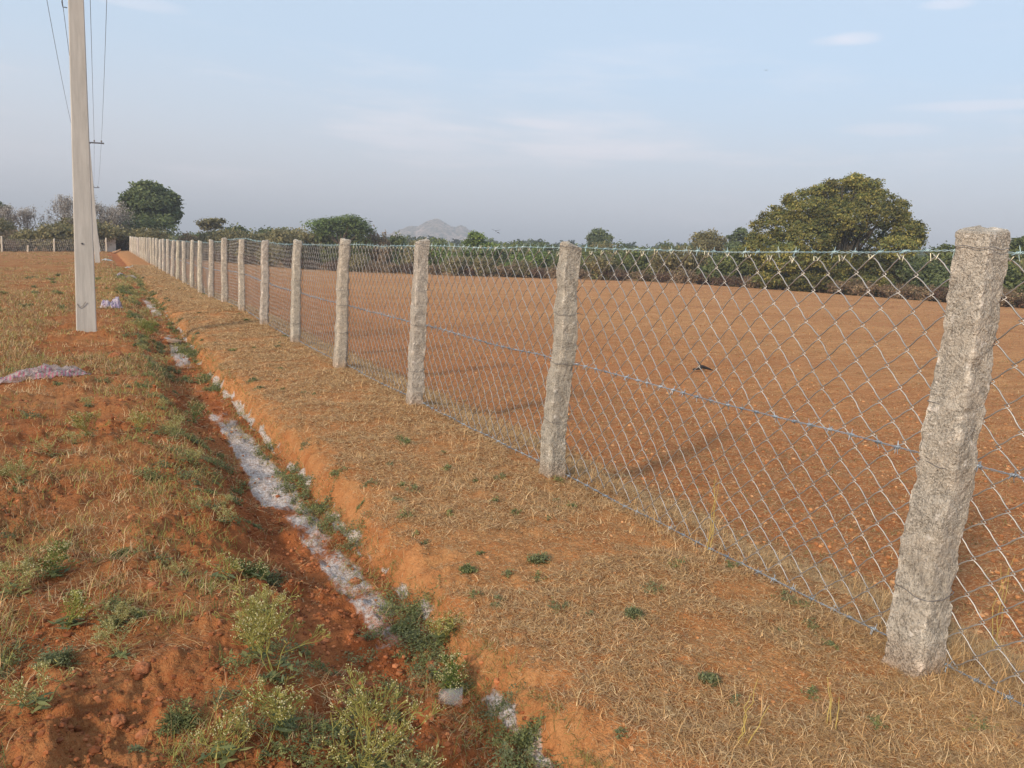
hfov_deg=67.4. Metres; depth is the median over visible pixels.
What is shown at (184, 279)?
stone post
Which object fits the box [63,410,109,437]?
flowering weed
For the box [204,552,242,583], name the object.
flowering weed
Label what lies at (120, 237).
scrub bush
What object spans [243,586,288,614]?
flowering weed
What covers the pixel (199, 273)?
stone post
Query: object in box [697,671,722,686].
green herb
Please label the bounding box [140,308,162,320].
flowering weed
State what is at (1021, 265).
hedge shrub
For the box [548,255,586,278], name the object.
hedge shrub
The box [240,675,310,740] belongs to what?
flowering weed
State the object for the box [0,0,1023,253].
sky
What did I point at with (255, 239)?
hedge shrub
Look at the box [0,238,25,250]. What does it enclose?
scrub bush
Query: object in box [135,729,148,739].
soil lump
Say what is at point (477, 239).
bright tree
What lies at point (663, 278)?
dry shrub
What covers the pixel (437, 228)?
hill
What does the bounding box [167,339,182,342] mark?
flat slab
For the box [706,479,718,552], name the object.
dry stalk
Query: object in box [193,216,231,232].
tree
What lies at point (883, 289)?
dry shrub
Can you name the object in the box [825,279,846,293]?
dry shrub
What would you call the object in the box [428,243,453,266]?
hedge shrub
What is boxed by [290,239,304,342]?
stone post
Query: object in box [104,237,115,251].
whitewashed wall
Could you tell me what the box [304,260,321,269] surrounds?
dry shrub
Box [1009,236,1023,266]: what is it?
dark tree
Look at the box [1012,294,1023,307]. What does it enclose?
dry shrub
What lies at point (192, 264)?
stone post
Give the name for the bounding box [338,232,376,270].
hedge shrub
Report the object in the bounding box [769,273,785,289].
dry shrub
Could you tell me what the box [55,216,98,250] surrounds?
scrub bush
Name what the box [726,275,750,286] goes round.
dry shrub
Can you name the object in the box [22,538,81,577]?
flowering weed
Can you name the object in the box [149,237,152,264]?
stone post
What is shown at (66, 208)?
leafless tree
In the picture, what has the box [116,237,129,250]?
scrub bush
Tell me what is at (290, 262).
dry shrub
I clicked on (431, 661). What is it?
soil lump
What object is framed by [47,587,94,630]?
flowering weed
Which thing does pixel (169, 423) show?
flowering weed
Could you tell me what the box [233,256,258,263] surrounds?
dry shrub
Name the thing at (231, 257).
dry shrub
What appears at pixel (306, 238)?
hedge shrub
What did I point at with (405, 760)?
flowering weed
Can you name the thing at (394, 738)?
flowering weed
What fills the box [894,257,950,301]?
hedge shrub
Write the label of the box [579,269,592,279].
dry shrub
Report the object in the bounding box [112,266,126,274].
flowering weed
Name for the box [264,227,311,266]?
hedge shrub
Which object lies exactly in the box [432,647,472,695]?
flowering weed
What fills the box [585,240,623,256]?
tall shrub
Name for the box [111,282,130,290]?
flowering weed
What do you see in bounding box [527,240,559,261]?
tall shrub
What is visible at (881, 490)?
chain link mesh
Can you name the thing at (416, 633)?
creeping herbs
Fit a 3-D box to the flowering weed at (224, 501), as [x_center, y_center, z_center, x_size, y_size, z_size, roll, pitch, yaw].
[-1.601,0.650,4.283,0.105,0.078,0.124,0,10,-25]
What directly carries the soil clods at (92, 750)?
on the ground at (78, 701)
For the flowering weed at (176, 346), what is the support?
on the ditch
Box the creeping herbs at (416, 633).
[0,273,999,767]
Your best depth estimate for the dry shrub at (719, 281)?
78.11 m
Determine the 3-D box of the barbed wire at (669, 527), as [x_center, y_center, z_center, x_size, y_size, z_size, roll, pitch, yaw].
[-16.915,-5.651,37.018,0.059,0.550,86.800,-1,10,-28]
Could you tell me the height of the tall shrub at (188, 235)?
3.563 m
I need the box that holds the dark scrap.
[693,361,712,370]
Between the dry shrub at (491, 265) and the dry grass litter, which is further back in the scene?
the dry shrub at (491, 265)
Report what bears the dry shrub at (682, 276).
on the field
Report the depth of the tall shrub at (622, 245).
117.92 m
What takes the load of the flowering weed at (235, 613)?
on the ground at (78, 701)
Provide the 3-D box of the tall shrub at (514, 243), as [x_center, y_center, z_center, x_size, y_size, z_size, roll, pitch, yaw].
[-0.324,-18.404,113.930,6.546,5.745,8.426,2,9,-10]
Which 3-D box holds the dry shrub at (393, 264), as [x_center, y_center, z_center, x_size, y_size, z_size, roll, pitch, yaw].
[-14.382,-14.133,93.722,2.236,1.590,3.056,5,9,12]
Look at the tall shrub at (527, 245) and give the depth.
122.28 m
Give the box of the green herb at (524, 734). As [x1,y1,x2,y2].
[507,711,545,756]
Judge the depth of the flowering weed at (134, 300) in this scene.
16.95 m
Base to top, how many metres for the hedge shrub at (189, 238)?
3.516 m
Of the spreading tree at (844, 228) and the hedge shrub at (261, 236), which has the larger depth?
the hedge shrub at (261, 236)
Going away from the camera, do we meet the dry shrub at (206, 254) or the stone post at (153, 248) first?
the stone post at (153, 248)
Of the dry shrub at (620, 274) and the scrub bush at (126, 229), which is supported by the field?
the dry shrub at (620, 274)
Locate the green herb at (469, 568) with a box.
[458,563,477,573]
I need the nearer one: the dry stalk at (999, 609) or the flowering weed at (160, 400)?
the dry stalk at (999, 609)
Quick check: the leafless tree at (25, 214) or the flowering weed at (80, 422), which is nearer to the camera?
the flowering weed at (80, 422)
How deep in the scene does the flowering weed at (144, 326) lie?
11.45 m
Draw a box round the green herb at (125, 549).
[110,544,132,557]
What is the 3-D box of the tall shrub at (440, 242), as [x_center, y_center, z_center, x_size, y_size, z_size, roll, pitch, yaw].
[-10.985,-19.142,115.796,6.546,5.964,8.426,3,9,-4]
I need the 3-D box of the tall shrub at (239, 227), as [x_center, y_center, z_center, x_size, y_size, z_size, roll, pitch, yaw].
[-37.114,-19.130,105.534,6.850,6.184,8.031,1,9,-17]
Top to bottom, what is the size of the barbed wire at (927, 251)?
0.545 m
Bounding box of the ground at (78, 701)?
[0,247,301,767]
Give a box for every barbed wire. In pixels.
[161,238,1023,260]
[165,255,1023,480]
[165,271,1023,705]
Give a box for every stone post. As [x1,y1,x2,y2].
[137,237,138,255]
[139,237,140,257]
[142,237,143,259]
[144,237,145,260]
[146,238,147,261]
[148,238,149,262]
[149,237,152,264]
[152,238,154,265]
[155,238,157,266]
[158,239,161,268]
[162,239,164,270]
[166,239,169,273]
[171,240,174,276]
[176,240,179,279]
[182,241,186,282]
[190,240,193,287]
[197,240,202,292]
[208,239,213,296]
[221,237,227,302]
[238,239,244,310]
[259,240,270,325]
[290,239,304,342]
[333,238,353,367]
[406,239,431,405]
[538,241,582,478]
[881,225,1010,679]
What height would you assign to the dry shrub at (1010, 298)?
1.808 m
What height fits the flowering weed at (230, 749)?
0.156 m
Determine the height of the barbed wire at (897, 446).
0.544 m
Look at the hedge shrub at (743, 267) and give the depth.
78.42 m
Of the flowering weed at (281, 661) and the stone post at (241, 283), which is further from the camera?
the stone post at (241, 283)
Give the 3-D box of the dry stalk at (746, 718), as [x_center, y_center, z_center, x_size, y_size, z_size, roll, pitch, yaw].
[0.682,0.932,2.200,0.084,0.250,0.088,-1,10,-28]
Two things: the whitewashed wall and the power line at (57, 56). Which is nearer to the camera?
the power line at (57, 56)
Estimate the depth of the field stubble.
9.07 m
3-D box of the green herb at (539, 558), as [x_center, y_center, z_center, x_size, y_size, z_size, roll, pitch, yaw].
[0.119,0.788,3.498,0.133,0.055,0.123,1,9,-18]
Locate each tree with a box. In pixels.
[0,201,12,212]
[0,203,52,231]
[47,193,99,250]
[95,201,138,233]
[115,179,184,254]
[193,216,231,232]
[300,213,376,244]
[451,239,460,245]
[461,230,501,257]
[486,237,500,246]
[529,238,543,243]
[585,227,612,246]
[625,242,638,247]
[689,228,729,256]
[724,227,753,253]
[738,172,930,294]
[913,241,954,265]
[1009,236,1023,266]
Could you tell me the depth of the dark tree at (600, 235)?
146.14 m
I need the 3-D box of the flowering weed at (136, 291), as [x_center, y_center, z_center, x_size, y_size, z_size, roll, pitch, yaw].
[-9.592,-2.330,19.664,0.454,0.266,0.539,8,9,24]
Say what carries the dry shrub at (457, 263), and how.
on the field
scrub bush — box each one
[0,216,19,233]
[0,230,22,250]
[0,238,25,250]
[8,227,45,250]
[28,221,71,250]
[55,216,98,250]
[58,228,73,250]
[69,220,124,249]
[99,224,131,249]
[100,223,133,235]
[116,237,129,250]
[122,213,183,238]
[124,225,173,248]
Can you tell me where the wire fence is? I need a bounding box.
[0,239,107,250]
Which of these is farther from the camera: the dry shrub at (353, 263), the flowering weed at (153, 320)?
the dry shrub at (353, 263)
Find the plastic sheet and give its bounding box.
[0,364,91,382]
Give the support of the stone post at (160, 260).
on the embankment
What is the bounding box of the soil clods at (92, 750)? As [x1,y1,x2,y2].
[0,294,1023,767]
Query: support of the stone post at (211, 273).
on the embankment
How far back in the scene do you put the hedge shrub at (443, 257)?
95.67 m
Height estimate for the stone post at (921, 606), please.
1.806 m
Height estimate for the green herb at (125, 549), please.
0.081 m
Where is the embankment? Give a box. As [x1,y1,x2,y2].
[118,251,1023,767]
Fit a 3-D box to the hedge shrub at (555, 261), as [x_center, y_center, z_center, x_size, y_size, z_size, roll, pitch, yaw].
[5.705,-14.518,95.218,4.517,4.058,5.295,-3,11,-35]
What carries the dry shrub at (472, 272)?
on the field
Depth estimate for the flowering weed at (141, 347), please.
9.78 m
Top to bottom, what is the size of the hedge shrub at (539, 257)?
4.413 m
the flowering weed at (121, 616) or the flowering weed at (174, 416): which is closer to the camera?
the flowering weed at (121, 616)
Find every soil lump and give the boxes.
[108,352,124,358]
[111,714,125,726]
[132,661,149,674]
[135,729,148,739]
[147,581,159,589]
[297,617,305,622]
[337,669,347,676]
[349,577,361,584]
[383,723,397,736]
[425,660,437,669]
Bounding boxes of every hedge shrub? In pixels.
[169,231,199,254]
[194,230,221,259]
[212,227,251,262]
[234,231,264,263]
[256,229,279,264]
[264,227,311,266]
[297,229,333,268]
[309,233,352,269]
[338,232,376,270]
[364,224,393,271]
[383,231,408,271]
[399,236,434,265]
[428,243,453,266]
[442,252,471,263]
[453,247,493,275]
[492,251,510,275]
[497,252,538,276]
[521,246,554,277]
[542,252,558,276]
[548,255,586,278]
[580,246,610,279]
[609,250,631,279]
[620,246,659,281]
[644,245,684,282]
[665,244,714,282]
[694,253,715,283]
[695,249,745,286]
[720,244,760,287]
[764,259,801,290]
[787,260,840,292]
[865,256,919,296]
[889,261,933,298]
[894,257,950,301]
[920,266,950,302]
[1003,259,1023,307]
[1011,258,1023,282]
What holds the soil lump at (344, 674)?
on the ditch
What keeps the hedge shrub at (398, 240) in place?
on the field
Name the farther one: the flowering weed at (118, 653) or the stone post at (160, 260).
the stone post at (160, 260)
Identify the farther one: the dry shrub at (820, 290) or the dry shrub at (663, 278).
the dry shrub at (663, 278)
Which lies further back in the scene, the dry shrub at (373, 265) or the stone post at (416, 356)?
the dry shrub at (373, 265)
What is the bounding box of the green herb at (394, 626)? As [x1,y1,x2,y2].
[387,618,415,637]
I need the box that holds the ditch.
[108,252,611,767]
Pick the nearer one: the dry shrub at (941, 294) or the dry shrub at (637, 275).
the dry shrub at (941, 294)
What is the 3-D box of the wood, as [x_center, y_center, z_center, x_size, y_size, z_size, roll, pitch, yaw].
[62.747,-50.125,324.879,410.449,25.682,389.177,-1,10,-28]
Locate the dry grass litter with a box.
[120,264,1023,767]
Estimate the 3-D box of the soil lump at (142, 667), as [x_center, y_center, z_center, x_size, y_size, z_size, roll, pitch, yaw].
[-1.217,0.938,2.524,0.057,0.046,0.057,4,9,0]
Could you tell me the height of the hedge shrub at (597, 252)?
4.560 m
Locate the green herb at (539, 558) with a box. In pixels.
[526,550,550,566]
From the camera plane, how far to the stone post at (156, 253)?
38.58 m
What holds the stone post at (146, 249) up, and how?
on the embankment
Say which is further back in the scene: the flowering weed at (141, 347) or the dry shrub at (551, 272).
the dry shrub at (551, 272)
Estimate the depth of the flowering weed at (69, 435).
5.15 m
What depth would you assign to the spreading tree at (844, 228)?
70.75 m
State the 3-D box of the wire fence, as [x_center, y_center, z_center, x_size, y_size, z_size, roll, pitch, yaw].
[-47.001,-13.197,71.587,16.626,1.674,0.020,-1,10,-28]
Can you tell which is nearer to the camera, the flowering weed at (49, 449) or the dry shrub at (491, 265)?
the flowering weed at (49, 449)
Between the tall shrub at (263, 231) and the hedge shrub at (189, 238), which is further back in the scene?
the tall shrub at (263, 231)
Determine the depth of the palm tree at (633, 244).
297.18 m
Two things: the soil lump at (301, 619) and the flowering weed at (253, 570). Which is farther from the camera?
the flowering weed at (253, 570)
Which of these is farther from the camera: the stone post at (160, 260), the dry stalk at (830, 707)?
the stone post at (160, 260)
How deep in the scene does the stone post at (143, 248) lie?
51.29 m
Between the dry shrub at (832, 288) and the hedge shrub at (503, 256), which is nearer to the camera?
the dry shrub at (832, 288)
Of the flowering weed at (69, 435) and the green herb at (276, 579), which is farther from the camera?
the flowering weed at (69, 435)
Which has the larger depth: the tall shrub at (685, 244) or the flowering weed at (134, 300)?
the tall shrub at (685, 244)
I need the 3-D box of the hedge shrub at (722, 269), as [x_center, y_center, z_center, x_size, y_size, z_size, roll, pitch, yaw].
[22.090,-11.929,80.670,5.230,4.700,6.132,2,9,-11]
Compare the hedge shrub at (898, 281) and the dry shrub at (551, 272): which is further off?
the dry shrub at (551, 272)
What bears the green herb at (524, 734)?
on the ditch
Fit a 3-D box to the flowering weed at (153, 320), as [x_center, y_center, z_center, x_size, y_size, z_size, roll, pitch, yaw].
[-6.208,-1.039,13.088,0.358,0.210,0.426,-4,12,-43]
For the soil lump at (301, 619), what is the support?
on the ditch
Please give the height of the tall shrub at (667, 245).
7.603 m
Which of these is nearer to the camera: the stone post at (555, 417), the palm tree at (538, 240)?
the stone post at (555, 417)
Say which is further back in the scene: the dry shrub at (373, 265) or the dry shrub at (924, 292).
the dry shrub at (373, 265)
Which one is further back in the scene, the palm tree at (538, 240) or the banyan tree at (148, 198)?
the palm tree at (538, 240)
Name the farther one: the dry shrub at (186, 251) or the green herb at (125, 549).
the dry shrub at (186, 251)
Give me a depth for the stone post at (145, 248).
49.18 m
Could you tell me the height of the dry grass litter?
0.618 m
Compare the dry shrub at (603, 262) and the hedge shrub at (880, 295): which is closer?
the hedge shrub at (880, 295)
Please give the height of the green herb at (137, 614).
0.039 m
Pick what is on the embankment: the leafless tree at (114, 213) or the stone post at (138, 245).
the stone post at (138, 245)
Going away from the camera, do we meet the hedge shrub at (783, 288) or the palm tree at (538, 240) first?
the hedge shrub at (783, 288)
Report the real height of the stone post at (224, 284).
1.770 m
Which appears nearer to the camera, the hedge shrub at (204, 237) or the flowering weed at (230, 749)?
the flowering weed at (230, 749)
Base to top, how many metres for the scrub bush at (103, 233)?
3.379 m
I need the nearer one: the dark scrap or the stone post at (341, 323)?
the stone post at (341, 323)
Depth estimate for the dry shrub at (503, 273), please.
90.26 m
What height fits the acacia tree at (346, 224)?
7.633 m
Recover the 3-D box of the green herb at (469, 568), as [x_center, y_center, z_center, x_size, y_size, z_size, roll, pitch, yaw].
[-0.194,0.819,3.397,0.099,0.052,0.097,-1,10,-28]
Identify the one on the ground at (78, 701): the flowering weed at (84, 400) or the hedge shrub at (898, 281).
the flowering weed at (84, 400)
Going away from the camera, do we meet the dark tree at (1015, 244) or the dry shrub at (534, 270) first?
the dark tree at (1015, 244)
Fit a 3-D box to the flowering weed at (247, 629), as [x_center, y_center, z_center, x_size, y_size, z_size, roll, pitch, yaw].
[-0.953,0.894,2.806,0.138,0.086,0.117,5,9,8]
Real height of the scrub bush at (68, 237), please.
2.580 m
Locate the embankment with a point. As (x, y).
(440, 555)
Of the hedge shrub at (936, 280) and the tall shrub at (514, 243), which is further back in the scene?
the tall shrub at (514, 243)
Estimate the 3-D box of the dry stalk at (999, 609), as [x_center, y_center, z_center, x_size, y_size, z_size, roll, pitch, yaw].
[2.012,0.919,3.170,0.050,0.438,0.087,10,10,35]
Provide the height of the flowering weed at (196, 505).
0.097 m
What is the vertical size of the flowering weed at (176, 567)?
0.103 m
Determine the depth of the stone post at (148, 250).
44.95 m
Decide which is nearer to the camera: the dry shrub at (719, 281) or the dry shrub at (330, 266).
the dry shrub at (719, 281)
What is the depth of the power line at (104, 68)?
23.61 m
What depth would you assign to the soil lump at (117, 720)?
2.24 m
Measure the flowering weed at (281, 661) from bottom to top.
0.254 m
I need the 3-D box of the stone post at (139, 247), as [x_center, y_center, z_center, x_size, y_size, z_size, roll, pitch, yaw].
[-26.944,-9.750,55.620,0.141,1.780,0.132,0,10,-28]
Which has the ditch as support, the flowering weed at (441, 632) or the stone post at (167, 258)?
the flowering weed at (441, 632)
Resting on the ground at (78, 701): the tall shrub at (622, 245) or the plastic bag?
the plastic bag
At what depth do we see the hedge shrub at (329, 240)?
98.45 m
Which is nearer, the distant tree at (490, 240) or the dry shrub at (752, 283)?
the dry shrub at (752, 283)
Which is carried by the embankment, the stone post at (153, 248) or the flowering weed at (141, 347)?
the stone post at (153, 248)
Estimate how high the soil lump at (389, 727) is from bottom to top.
0.036 m
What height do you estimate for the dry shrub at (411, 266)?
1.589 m
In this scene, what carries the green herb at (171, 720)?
on the ground at (78, 701)
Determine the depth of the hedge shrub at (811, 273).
72.65 m
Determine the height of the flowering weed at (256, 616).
0.312 m
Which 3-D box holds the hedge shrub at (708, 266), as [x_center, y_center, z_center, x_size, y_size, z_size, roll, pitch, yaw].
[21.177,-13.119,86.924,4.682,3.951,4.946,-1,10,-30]
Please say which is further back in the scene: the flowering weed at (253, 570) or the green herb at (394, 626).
the flowering weed at (253, 570)
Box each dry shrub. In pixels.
[170,244,197,257]
[196,247,217,260]
[214,251,236,262]
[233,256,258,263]
[254,244,288,266]
[282,257,307,267]
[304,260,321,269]
[323,260,337,270]
[349,253,373,271]
[358,260,382,272]
[382,262,402,272]
[400,263,413,273]
[428,262,443,274]
[439,254,470,275]
[459,265,476,275]
[471,256,498,276]
[494,263,519,276]
[512,259,537,277]
[529,266,549,278]
[541,265,556,278]
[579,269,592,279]
[580,255,620,279]
[603,268,629,280]
[628,269,650,280]
[651,270,675,282]
[666,267,700,283]
[691,272,716,284]
[709,275,733,286]
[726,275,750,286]
[740,274,763,287]
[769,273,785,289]
[803,278,828,292]
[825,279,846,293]
[844,277,879,295]
[876,284,900,297]
[885,282,918,299]
[905,283,937,300]
[931,286,948,301]
[999,286,1023,306]
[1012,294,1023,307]
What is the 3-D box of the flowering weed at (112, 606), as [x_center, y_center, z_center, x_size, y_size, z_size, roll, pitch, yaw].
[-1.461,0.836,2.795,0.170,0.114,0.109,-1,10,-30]
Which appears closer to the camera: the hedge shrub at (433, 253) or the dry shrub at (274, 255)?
the dry shrub at (274, 255)
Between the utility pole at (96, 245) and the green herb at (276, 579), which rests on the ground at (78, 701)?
the utility pole at (96, 245)
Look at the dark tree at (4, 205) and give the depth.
91.76 m
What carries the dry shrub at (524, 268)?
on the field
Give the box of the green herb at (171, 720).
[155,696,201,736]
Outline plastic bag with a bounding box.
[100,296,122,307]
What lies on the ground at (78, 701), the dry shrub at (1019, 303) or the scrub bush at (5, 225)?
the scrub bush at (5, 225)
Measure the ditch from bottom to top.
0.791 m
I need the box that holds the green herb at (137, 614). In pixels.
[130,606,146,617]
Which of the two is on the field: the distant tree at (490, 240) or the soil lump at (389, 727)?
the distant tree at (490, 240)
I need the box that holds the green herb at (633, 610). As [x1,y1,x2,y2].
[623,605,644,620]
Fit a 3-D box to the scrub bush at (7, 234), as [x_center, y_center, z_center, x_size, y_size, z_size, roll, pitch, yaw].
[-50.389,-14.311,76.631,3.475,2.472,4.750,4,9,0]
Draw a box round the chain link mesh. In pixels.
[155,240,1023,685]
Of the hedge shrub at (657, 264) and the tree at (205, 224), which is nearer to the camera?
the hedge shrub at (657, 264)
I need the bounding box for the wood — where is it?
[160,229,923,255]
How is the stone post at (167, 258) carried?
on the embankment
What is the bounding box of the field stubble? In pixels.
[0,251,1023,650]
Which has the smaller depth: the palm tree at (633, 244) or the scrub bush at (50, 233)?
the scrub bush at (50, 233)
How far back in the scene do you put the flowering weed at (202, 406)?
6.69 m
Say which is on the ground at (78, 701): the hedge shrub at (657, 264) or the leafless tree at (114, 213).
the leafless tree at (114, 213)
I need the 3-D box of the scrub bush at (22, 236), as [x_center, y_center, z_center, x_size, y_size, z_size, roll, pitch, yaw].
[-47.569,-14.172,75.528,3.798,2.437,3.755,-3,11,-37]
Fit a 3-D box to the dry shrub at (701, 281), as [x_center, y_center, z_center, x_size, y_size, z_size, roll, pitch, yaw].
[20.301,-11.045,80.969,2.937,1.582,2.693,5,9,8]
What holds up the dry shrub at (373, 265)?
on the field
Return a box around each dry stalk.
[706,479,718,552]
[738,679,769,744]
[826,677,839,728]
[992,556,1014,650]
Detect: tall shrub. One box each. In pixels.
[174,231,201,239]
[217,222,252,257]
[251,225,287,237]
[282,225,313,260]
[423,236,450,271]
[499,240,532,261]
[511,240,532,274]
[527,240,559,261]
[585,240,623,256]
[609,239,632,277]
[651,239,677,256]
[675,240,696,281]
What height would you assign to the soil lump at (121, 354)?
0.135 m
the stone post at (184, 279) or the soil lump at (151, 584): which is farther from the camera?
the stone post at (184, 279)
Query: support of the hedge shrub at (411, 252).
on the field
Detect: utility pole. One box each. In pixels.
[61,0,96,331]
[89,140,103,262]
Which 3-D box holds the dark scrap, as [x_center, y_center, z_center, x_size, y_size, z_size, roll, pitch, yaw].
[3.060,-0.289,12.336,0.337,0.147,0.139,3,9,-3]
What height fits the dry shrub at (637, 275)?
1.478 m
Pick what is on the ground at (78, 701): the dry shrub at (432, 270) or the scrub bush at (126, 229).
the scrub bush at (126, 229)
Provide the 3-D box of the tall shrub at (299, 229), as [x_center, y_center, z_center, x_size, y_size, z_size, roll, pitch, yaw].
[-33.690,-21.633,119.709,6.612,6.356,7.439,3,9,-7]
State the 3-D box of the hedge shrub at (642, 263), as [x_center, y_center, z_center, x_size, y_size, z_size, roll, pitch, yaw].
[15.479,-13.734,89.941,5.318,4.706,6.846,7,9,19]
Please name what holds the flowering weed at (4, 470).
on the ground at (78, 701)
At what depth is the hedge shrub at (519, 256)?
93.86 m
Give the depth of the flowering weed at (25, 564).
2.96 m
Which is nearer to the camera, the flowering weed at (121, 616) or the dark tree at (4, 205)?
the flowering weed at (121, 616)
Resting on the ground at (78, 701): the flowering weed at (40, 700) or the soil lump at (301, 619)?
the flowering weed at (40, 700)
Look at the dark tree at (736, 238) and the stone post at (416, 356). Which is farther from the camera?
the dark tree at (736, 238)
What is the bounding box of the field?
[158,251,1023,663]
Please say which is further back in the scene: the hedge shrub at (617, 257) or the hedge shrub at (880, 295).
the hedge shrub at (617, 257)
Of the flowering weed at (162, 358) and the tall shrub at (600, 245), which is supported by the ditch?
the flowering weed at (162, 358)
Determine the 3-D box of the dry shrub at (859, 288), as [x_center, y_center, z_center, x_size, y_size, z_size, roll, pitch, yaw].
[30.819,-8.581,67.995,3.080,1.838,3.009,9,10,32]
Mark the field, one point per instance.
(840, 361)
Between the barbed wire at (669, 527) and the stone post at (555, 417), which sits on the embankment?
the stone post at (555, 417)
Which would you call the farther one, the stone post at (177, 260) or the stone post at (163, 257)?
the stone post at (163, 257)
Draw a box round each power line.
[47,2,70,120]
[90,0,93,121]
[98,0,106,182]
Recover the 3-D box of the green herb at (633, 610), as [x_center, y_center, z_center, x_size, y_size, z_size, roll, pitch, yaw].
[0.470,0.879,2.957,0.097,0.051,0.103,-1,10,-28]
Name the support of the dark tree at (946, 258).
on the field
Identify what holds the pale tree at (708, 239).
on the field
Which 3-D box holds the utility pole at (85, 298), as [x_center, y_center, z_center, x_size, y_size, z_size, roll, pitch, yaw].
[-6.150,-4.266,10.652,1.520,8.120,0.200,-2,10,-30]
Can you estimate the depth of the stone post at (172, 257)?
30.11 m
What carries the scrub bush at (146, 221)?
on the field
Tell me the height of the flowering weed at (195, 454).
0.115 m
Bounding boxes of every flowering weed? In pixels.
[0,445,42,486]
[0,552,42,600]
[0,658,79,714]
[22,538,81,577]
[32,439,59,456]
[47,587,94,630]
[57,430,84,444]
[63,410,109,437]
[79,396,93,404]
[84,596,134,628]
[88,614,141,663]
[98,604,144,627]
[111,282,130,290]
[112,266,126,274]
[118,276,138,286]
[128,294,140,302]
[128,407,152,431]
[129,288,144,297]
[134,320,160,337]
[135,317,157,327]
[136,344,149,353]
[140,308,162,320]
[151,352,172,368]
[157,396,172,408]
[157,414,185,430]
[162,557,197,577]
[163,419,186,435]
[166,343,189,351]
[174,400,211,422]
[178,447,203,464]
[186,495,211,515]
[188,701,255,767]
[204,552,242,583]
[211,504,235,523]
[212,578,303,662]
[215,494,232,505]
[229,597,330,680]
[230,605,270,635]
[230,617,264,641]
[231,557,270,582]
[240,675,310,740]
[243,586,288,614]
[297,662,446,767]
[362,728,445,767]
[424,608,466,647]
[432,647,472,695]
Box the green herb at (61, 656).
[29,641,81,669]
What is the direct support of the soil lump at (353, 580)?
on the ditch
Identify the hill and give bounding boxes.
[385,218,485,242]
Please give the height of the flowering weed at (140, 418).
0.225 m
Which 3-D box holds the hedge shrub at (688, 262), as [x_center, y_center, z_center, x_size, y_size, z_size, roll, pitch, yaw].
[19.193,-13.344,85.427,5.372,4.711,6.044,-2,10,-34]
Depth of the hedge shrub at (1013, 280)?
60.21 m
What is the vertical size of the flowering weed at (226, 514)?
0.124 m
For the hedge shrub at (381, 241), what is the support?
on the field
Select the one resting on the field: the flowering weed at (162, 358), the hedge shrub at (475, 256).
the hedge shrub at (475, 256)
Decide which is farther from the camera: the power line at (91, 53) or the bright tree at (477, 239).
the bright tree at (477, 239)
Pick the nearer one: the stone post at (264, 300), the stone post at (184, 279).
the stone post at (264, 300)
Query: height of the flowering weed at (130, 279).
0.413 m
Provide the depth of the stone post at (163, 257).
34.35 m
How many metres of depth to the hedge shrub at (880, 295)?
72.05 m
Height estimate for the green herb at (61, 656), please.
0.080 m
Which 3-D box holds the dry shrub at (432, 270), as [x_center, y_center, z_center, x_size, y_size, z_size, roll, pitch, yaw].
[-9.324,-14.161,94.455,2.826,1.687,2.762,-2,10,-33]
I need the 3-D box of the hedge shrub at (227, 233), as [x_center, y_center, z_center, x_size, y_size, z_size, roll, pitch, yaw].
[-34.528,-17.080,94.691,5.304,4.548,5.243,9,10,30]
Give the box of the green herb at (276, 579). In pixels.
[250,563,290,586]

